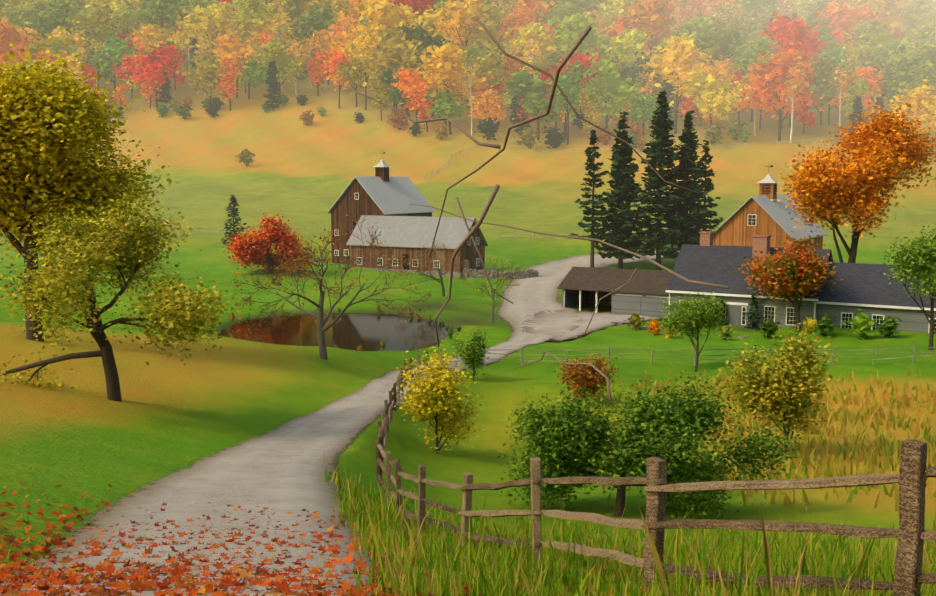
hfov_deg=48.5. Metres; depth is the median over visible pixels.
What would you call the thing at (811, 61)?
birch wood
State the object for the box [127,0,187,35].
wood tree
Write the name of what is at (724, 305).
yard spruce
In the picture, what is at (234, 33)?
maple
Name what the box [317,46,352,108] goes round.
wood tree
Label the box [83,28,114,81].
wood tree
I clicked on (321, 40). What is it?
maple
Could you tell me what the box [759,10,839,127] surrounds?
wood tree
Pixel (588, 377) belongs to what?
rust shrub
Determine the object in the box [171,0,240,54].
wood tree
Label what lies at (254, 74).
wood tree
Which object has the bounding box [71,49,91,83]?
birch wood
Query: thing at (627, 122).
maple
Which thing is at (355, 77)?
wood tree
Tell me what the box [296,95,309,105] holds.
wood edge shrub
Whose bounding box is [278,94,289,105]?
wood edge shrub
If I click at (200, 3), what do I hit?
wood tree
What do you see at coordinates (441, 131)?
wood edge shrub
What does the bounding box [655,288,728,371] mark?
young tree
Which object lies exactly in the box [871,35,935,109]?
wood tree
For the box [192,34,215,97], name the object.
birch wood
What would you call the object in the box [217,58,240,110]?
maple
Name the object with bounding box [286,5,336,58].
wood tree
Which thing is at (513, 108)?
spruce
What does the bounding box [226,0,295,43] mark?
wood tree
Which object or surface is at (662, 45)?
wood tree
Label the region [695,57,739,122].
wood tree
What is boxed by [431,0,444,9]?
wood tree
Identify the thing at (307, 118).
field shrub
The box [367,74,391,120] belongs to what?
maple
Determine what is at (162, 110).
wood edge shrub
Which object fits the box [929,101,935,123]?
wood tree
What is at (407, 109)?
spruce
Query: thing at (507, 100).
wood tree
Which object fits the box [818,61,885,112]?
wood tree
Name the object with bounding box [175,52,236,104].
wood tree
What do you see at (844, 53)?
wood tree
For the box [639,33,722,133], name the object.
wood tree
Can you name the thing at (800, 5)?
wood tree
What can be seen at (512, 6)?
birch wood
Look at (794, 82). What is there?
birch wood
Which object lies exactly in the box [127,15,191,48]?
wood tree
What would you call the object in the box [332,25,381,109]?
wood tree
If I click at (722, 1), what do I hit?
wood tree
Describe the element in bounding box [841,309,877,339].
garden shrub
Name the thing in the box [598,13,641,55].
wood tree
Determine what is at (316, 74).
maple
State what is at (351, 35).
wood tree
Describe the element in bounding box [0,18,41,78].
wood tree
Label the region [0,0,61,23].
wood tree
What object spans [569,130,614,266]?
spruce
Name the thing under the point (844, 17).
wood tree
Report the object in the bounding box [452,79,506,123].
wood tree
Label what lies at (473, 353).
green shrub
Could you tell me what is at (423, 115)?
maple
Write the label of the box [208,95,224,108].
wood edge shrub
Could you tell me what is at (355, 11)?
maple
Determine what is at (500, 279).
bare tree
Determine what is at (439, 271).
bare tree
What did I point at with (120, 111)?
wood edge shrub
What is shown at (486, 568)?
grass
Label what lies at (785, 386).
olive shrub
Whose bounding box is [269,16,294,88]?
birch wood
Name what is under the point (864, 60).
wood tree
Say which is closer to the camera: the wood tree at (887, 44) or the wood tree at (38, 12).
the wood tree at (887, 44)
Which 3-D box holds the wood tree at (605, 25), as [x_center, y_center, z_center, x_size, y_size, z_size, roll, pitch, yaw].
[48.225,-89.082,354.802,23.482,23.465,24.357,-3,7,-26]
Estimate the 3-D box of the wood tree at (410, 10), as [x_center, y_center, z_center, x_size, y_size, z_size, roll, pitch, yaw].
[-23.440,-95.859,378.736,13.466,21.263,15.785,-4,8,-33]
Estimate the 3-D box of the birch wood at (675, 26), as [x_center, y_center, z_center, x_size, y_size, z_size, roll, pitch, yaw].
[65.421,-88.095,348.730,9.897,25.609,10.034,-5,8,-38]
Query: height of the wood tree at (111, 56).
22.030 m
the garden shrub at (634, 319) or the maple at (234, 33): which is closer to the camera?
the garden shrub at (634, 319)
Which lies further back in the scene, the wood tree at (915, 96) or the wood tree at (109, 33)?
the wood tree at (109, 33)
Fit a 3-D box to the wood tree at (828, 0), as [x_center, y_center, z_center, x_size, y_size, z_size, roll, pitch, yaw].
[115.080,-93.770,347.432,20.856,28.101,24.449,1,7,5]
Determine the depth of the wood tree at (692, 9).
357.86 m
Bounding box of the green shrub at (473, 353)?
[450,326,489,380]
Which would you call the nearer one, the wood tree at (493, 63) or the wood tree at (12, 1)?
the wood tree at (493, 63)
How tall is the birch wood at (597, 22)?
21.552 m
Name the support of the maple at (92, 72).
on the ground at (164, 417)
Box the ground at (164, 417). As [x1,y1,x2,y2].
[0,17,935,595]
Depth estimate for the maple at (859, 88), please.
285.80 m
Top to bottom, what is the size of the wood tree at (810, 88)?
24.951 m
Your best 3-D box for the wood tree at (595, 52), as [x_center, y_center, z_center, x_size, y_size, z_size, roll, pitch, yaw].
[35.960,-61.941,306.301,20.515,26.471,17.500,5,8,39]
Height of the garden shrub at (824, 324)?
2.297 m
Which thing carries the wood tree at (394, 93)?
on the ground at (164, 417)
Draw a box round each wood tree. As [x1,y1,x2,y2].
[0,0,10,13]
[0,0,51,39]
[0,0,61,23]
[0,5,7,27]
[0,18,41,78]
[2,0,24,7]
[9,0,83,43]
[15,21,46,62]
[16,53,79,87]
[18,6,51,34]
[24,28,94,83]
[28,47,81,72]
[35,50,84,85]
[39,26,90,61]
[55,0,86,17]
[55,0,122,85]
[70,26,90,56]
[78,0,109,7]
[82,35,142,88]
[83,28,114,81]
[85,0,138,18]
[90,30,146,80]
[110,0,153,36]
[111,39,185,105]
[114,34,133,80]
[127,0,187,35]
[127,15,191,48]
[130,23,184,60]
[140,40,188,86]
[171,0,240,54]
[172,1,191,23]
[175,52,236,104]
[178,0,236,33]
[209,33,258,97]
[218,0,236,12]
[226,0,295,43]
[227,53,267,98]
[234,0,276,24]
[234,53,256,92]
[238,7,305,58]
[250,40,309,95]
[268,0,288,18]
[280,0,308,56]
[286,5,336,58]
[297,0,352,30]
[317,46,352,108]
[326,20,357,45]
[328,23,371,86]
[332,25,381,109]
[334,58,374,106]
[340,0,366,19]
[353,27,427,107]
[356,0,429,50]
[360,0,394,7]
[379,64,413,111]
[385,55,423,75]
[389,0,438,20]
[390,68,433,123]
[396,14,449,75]
[406,8,421,21]
[410,5,441,35]
[416,42,494,134]
[418,30,439,60]
[424,0,494,71]
[424,83,474,127]
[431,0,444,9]
[432,0,486,13]
[438,28,506,52]
[445,2,511,54]
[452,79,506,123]
[459,37,492,78]
[465,42,513,118]
[468,84,514,123]
[472,77,511,111]
[497,0,556,49]
[500,45,536,91]
[501,65,593,140]
[502,0,510,12]
[504,43,566,81]
[505,21,561,62]
[533,89,590,134]
[536,0,585,26]
[536,52,599,137]
[537,59,593,144]
[538,0,599,12]
[543,22,560,53]
[548,11,622,108]
[549,0,605,13]
[557,43,616,129]
[581,57,645,128]
[584,3,616,33]
[594,25,615,45]
[595,0,610,13]
[595,0,642,54]
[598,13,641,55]
[599,26,651,66]
[614,0,681,96]
[616,51,665,95]
[617,63,651,86]
[619,87,674,134]
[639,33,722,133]
[644,29,714,117]
[646,0,680,11]
[668,14,716,39]
[677,0,722,25]
[680,61,758,125]
[685,17,749,75]
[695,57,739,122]
[710,5,746,70]
[715,0,739,17]
[723,0,780,24]
[727,17,767,29]
[728,37,777,121]
[734,42,823,140]
[735,0,779,32]
[738,20,771,49]
[741,39,824,128]
[741,62,761,129]
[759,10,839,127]
[768,29,778,55]
[772,6,799,23]
[773,18,818,44]
[780,0,822,19]
[804,0,841,43]
[804,59,846,125]
[805,0,887,58]
[807,0,847,3]
[809,30,854,105]
[812,59,850,124]
[816,51,860,73]
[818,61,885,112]
[837,20,915,93]
[846,0,908,34]
[852,52,880,70]
[857,0,932,26]
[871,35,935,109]
[886,32,935,76]
[886,77,935,138]
[893,0,935,46]
[896,52,935,134]
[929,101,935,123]
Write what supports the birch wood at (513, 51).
on the ground at (164, 417)
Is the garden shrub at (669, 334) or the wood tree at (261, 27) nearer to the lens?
the garden shrub at (669, 334)
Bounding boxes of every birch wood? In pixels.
[70,28,89,83]
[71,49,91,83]
[78,0,95,13]
[89,39,103,86]
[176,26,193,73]
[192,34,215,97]
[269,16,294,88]
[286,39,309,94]
[298,37,316,87]
[323,4,354,46]
[354,15,370,27]
[453,63,480,135]
[500,34,526,103]
[502,0,518,19]
[519,56,540,123]
[523,31,543,61]
[587,11,602,33]
[605,48,630,123]
[635,65,659,128]
[670,0,690,18]
[670,15,679,30]
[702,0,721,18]
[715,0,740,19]
[741,67,758,135]
[781,55,814,143]
[806,49,824,114]
[823,66,849,134]
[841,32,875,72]
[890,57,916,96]
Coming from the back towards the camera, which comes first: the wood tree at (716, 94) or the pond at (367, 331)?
the wood tree at (716, 94)
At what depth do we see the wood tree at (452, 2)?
362.27 m
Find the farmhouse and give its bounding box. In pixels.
[557,231,935,337]
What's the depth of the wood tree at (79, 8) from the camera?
420.12 m
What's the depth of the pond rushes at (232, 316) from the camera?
99.36 m
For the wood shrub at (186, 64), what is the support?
on the ground at (164, 417)
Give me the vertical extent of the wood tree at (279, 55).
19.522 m
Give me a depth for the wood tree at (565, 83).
289.97 m
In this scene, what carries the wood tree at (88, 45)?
on the ground at (164, 417)
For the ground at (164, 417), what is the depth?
83.50 m
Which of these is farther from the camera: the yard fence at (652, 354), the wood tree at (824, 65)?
the wood tree at (824, 65)
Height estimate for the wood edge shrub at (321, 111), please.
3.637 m
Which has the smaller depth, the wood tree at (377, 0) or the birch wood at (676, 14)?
the birch wood at (676, 14)
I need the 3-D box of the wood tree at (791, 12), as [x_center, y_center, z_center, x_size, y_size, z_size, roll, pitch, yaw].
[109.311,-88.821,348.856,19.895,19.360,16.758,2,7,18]
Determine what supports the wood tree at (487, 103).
on the ground at (164, 417)
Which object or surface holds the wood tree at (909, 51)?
on the ground at (164, 417)
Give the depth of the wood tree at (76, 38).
367.10 m
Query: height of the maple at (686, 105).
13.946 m
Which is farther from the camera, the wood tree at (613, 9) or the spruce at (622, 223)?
the wood tree at (613, 9)
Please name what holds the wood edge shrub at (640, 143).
on the ground at (164, 417)
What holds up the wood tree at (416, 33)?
on the ground at (164, 417)
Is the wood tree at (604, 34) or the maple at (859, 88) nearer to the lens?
the maple at (859, 88)
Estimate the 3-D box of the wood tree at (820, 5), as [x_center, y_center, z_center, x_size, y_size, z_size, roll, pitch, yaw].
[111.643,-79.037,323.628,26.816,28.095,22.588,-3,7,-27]
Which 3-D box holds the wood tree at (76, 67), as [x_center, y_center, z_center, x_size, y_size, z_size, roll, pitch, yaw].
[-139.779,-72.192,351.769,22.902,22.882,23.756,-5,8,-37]
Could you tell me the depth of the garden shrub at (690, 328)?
86.34 m
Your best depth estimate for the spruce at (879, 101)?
282.81 m
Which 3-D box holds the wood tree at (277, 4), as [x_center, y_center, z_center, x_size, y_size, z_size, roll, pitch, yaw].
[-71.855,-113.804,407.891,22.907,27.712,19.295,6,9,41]
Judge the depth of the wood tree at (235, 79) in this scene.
361.97 m
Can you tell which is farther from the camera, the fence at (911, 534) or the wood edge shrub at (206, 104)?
the wood edge shrub at (206, 104)
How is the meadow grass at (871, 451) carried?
on the ground at (164, 417)
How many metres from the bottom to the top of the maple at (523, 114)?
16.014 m
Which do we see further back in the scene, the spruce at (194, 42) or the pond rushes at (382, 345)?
the spruce at (194, 42)
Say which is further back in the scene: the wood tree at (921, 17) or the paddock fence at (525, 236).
the wood tree at (921, 17)
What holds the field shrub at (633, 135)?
on the ground at (164, 417)
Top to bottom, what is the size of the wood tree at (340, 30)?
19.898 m
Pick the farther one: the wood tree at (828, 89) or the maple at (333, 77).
the maple at (333, 77)
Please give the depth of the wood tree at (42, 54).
352.90 m
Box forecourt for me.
[520,309,663,341]
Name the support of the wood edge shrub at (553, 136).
on the ground at (164, 417)
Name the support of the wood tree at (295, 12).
on the ground at (164, 417)
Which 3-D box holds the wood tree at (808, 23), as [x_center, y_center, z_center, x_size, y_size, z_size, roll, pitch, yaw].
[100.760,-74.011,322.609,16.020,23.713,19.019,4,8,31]
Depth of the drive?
21.68 m
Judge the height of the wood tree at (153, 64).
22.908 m
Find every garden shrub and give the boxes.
[624,311,644,329]
[644,317,663,335]
[663,327,679,337]
[683,326,699,336]
[716,324,734,339]
[755,318,779,337]
[803,317,816,331]
[811,310,838,335]
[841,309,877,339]
[877,314,902,337]
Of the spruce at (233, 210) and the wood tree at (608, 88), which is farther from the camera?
the wood tree at (608, 88)
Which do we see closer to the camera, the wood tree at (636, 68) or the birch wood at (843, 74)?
the birch wood at (843, 74)
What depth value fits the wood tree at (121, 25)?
390.67 m
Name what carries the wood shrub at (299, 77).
on the ground at (164, 417)
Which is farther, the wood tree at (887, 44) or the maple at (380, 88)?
the maple at (380, 88)
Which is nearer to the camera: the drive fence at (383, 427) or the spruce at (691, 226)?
the drive fence at (383, 427)
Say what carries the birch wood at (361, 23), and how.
on the ground at (164, 417)
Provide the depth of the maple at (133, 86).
364.04 m
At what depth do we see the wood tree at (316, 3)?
379.88 m
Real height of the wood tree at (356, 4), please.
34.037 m
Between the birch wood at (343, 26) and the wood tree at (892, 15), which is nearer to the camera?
the wood tree at (892, 15)
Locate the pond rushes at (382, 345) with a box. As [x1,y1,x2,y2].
[380,338,385,350]
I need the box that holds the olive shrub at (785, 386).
[716,315,838,454]
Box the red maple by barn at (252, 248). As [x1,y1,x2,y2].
[223,210,314,275]
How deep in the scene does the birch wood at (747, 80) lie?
291.27 m
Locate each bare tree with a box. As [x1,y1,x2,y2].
[394,236,473,295]
[471,256,526,323]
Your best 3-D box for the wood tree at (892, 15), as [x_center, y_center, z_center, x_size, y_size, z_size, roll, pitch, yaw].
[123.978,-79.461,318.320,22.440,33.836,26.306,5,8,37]
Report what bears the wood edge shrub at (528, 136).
on the ground at (164, 417)
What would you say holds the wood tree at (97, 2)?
on the ground at (164, 417)
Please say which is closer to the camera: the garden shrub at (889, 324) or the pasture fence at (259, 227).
the garden shrub at (889, 324)
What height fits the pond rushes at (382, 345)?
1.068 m
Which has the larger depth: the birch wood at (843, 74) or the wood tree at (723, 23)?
the wood tree at (723, 23)
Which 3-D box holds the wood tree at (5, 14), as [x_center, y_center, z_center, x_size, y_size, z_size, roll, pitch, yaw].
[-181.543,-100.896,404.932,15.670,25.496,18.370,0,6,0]
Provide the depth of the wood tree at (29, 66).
343.35 m
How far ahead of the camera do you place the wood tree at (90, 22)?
374.73 m
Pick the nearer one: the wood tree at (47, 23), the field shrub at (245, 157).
the field shrub at (245, 157)
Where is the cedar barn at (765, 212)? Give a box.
[713,165,826,248]
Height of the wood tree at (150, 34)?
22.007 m
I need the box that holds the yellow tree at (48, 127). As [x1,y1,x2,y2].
[0,39,180,341]
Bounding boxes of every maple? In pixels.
[79,64,99,94]
[112,82,129,106]
[119,52,138,98]
[139,78,162,107]
[169,49,187,89]
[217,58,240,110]
[225,10,235,39]
[258,31,274,47]
[305,49,329,96]
[309,28,336,84]
[328,70,345,89]
[346,5,359,21]
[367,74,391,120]
[415,88,434,131]
[514,89,535,127]
[580,98,601,132]
[602,101,630,131]
[678,85,695,128]
[700,100,721,128]
[729,72,748,118]
[776,95,935,262]
[793,89,819,133]
[842,74,871,122]
[864,86,885,119]
[891,27,916,48]
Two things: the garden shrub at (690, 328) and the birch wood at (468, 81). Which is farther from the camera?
the birch wood at (468, 81)
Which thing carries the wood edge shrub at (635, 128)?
on the ground at (164, 417)
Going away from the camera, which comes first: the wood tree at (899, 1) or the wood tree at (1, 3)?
the wood tree at (899, 1)
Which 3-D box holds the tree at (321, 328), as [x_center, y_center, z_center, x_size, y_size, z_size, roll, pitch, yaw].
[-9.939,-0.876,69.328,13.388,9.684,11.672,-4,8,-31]
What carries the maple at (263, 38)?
on the ground at (164, 417)
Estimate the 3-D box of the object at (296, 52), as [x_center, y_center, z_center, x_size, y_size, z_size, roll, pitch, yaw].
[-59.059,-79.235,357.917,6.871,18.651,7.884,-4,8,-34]
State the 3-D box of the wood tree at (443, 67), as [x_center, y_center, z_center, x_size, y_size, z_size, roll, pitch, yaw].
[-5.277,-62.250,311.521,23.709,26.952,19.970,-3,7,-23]
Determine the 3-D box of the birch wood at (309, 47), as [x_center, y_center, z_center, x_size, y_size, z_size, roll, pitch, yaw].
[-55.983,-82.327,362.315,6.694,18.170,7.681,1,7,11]
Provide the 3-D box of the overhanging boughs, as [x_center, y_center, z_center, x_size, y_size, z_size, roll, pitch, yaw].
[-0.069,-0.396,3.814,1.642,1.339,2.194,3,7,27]
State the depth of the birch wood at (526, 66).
310.08 m
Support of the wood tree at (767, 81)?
on the ground at (164, 417)
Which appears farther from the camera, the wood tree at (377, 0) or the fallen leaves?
the wood tree at (377, 0)
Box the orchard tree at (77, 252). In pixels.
[0,189,255,400]
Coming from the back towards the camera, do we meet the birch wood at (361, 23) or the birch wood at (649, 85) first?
the birch wood at (361, 23)
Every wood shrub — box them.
[96,86,114,105]
[182,53,192,68]
[293,64,307,79]
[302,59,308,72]
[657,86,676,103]
[691,106,706,125]
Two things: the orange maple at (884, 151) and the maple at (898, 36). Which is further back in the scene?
the maple at (898, 36)
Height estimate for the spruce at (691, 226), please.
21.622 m
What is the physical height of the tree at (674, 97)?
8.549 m
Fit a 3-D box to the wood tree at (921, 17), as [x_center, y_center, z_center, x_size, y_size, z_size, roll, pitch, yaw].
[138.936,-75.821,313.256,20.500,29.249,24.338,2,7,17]
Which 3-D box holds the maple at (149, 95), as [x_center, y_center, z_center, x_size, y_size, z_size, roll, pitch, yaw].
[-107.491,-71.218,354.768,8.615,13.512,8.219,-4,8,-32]
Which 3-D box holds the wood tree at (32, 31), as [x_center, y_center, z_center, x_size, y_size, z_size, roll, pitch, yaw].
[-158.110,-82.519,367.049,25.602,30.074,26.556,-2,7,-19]
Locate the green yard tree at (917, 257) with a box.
[879,225,935,349]
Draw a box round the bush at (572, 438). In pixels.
[494,362,812,519]
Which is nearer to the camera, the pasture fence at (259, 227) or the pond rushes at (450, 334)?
the pond rushes at (450, 334)
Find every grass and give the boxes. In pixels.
[0,452,935,595]
[571,367,935,516]
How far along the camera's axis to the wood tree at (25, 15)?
382.96 m
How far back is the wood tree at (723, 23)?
327.48 m
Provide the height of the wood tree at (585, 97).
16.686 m
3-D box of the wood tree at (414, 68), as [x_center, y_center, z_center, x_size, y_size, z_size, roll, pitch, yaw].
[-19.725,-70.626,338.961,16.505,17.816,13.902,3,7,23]
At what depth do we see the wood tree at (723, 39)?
304.92 m
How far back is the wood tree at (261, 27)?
369.91 m
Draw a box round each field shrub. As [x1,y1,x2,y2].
[175,103,192,119]
[205,105,218,117]
[235,147,254,165]
[298,111,313,125]
[569,111,587,128]
[628,130,638,147]
[726,118,748,140]
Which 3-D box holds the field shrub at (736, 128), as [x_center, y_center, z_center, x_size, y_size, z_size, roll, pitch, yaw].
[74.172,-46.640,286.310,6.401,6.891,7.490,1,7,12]
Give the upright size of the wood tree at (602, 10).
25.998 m
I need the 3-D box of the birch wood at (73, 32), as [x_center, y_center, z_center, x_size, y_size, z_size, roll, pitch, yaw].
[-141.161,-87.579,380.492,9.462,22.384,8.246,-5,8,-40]
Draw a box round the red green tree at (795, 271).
[734,231,843,331]
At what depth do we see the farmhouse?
96.75 m
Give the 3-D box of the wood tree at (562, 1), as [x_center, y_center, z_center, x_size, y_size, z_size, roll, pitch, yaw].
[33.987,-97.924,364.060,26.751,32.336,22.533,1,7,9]
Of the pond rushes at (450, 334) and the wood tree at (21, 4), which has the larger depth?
the wood tree at (21, 4)
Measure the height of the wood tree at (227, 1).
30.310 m
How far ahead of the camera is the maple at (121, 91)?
352.16 m
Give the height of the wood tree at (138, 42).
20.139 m
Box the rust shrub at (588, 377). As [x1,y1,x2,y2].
[550,343,618,404]
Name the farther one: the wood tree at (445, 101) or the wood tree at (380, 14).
the wood tree at (380, 14)
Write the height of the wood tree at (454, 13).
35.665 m
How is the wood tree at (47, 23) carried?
on the ground at (164, 417)
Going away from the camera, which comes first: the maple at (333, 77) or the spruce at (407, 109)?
the spruce at (407, 109)
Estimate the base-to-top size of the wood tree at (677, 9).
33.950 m
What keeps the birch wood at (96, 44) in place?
on the ground at (164, 417)
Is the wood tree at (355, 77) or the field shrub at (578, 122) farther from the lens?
the wood tree at (355, 77)
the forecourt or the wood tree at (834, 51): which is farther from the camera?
the wood tree at (834, 51)
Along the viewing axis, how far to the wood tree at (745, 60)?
301.26 m
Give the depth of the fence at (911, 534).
9.87 m
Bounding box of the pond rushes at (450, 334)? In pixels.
[447,329,452,340]
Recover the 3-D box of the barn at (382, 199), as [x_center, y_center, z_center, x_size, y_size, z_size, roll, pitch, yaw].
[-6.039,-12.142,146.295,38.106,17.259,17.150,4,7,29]
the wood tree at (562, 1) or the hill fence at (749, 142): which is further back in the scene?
the wood tree at (562, 1)
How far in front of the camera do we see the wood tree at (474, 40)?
344.36 m
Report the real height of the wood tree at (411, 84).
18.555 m
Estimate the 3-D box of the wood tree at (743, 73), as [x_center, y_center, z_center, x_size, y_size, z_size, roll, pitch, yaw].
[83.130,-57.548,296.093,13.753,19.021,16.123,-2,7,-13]
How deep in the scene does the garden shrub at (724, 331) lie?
84.59 m
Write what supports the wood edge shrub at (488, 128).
on the ground at (164, 417)
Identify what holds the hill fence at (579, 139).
on the ground at (164, 417)
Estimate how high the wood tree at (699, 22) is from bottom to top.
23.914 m
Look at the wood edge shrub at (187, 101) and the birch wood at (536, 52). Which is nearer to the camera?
the birch wood at (536, 52)
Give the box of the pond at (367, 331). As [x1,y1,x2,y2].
[217,313,453,350]
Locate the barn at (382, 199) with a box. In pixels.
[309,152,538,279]
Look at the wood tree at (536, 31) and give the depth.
330.48 m
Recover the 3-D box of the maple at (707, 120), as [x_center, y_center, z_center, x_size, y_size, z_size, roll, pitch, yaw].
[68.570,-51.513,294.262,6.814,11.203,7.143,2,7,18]
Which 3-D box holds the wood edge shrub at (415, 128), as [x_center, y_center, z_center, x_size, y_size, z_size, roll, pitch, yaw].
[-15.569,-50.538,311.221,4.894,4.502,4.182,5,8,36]
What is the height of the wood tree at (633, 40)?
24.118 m
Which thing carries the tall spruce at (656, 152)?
on the ground at (164, 417)
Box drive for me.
[0,251,679,595]
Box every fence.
[145,224,324,231]
[375,351,427,485]
[377,435,935,595]
[424,136,587,181]
[439,345,935,365]
[475,137,843,152]
[499,231,566,238]
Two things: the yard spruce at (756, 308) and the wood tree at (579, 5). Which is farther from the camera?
the wood tree at (579, 5)
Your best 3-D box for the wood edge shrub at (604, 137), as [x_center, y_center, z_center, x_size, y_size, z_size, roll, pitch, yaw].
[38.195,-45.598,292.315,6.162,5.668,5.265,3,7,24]
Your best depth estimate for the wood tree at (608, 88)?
293.63 m
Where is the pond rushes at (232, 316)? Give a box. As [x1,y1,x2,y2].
[230,312,235,321]
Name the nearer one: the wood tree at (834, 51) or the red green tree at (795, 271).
the red green tree at (795, 271)
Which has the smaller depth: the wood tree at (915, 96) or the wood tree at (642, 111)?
the wood tree at (915, 96)
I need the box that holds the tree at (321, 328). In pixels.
[224,212,432,359]
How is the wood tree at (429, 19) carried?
on the ground at (164, 417)
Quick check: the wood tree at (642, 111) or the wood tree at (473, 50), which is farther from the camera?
the wood tree at (473, 50)
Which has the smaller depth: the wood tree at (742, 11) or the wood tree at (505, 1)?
the wood tree at (742, 11)
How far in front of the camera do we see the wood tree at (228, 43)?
353.95 m
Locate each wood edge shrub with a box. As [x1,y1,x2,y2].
[110,106,124,118]
[155,102,169,116]
[165,98,180,110]
[184,98,194,105]
[201,98,209,109]
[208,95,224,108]
[261,103,270,112]
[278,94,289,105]
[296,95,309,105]
[317,107,328,115]
[354,110,364,122]
[386,108,409,129]
[407,123,424,136]
[434,123,450,139]
[474,117,499,139]
[512,126,541,148]
[542,125,564,148]
[559,132,566,142]
[596,127,613,144]
[625,121,648,141]
[633,138,647,150]
[703,121,726,143]
[740,131,751,141]
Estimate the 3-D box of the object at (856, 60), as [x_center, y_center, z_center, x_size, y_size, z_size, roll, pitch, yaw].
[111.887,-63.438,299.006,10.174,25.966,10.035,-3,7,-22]
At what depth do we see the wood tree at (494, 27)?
338.79 m
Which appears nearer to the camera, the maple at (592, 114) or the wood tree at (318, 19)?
the maple at (592, 114)
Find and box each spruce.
[158,72,172,102]
[190,38,198,68]
[221,195,248,243]
[263,61,281,109]
[400,99,412,112]
[509,77,520,122]
[511,98,529,133]
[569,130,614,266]
[590,111,648,268]
[628,89,694,269]
[662,110,712,251]
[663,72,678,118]
[690,140,723,231]
[719,298,728,325]
[744,292,764,329]
[848,96,863,136]
[872,96,884,125]
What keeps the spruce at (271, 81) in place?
on the ground at (164, 417)
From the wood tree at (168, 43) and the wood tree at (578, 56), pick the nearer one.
the wood tree at (578, 56)
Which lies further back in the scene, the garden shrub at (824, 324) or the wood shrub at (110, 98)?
the wood shrub at (110, 98)
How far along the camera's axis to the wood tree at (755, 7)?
338.07 m
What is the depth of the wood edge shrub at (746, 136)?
284.37 m
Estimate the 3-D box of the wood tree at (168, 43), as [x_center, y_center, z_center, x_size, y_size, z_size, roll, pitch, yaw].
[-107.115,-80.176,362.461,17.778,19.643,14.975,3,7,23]
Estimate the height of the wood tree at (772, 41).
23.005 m
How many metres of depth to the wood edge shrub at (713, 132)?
282.77 m
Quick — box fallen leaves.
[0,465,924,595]
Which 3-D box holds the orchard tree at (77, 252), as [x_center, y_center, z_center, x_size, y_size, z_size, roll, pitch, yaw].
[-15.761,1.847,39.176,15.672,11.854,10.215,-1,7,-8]
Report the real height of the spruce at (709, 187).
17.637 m
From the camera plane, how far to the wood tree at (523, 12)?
345.16 m
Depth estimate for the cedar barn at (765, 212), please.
124.24 m
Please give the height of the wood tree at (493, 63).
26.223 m
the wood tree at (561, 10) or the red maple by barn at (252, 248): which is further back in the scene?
the wood tree at (561, 10)
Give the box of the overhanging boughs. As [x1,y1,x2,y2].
[341,18,728,400]
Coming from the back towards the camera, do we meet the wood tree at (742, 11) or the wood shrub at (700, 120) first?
the wood tree at (742, 11)
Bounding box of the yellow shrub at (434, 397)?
[394,338,488,453]
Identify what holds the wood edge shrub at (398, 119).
on the ground at (164, 417)
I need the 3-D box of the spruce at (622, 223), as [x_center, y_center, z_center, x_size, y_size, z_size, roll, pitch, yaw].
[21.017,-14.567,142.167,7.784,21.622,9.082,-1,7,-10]
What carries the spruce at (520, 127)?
on the ground at (164, 417)
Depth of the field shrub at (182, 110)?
340.18 m
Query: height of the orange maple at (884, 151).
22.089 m
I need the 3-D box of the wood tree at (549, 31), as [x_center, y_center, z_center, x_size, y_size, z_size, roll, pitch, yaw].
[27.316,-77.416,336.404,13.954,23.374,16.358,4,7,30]
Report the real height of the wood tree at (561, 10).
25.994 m
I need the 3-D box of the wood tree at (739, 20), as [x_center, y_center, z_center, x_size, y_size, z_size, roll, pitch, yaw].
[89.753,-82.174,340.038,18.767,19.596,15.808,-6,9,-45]
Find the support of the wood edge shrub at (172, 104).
on the ground at (164, 417)
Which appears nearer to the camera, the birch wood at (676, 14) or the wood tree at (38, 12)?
the birch wood at (676, 14)
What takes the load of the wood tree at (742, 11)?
on the ground at (164, 417)
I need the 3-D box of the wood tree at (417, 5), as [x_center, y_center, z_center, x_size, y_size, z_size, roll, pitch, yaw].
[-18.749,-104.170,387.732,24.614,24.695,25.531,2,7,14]
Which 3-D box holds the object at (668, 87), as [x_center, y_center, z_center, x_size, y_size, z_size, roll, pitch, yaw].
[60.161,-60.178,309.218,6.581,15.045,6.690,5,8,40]
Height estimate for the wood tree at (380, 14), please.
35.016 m
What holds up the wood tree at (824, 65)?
on the ground at (164, 417)
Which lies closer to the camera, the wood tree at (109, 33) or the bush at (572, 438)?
the bush at (572, 438)
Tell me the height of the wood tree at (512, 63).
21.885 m
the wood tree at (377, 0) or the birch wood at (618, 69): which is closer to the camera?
the birch wood at (618, 69)
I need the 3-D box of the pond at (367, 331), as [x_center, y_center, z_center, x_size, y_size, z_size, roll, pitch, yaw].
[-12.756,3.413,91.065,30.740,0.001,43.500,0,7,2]
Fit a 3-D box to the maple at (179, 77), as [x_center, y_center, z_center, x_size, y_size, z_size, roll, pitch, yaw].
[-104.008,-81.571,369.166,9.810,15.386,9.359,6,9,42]
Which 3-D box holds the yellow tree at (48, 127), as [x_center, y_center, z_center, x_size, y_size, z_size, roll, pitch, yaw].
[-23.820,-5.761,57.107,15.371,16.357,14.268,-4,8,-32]
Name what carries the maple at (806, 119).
on the ground at (164, 417)
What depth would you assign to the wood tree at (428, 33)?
343.36 m
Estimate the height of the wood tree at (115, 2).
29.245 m

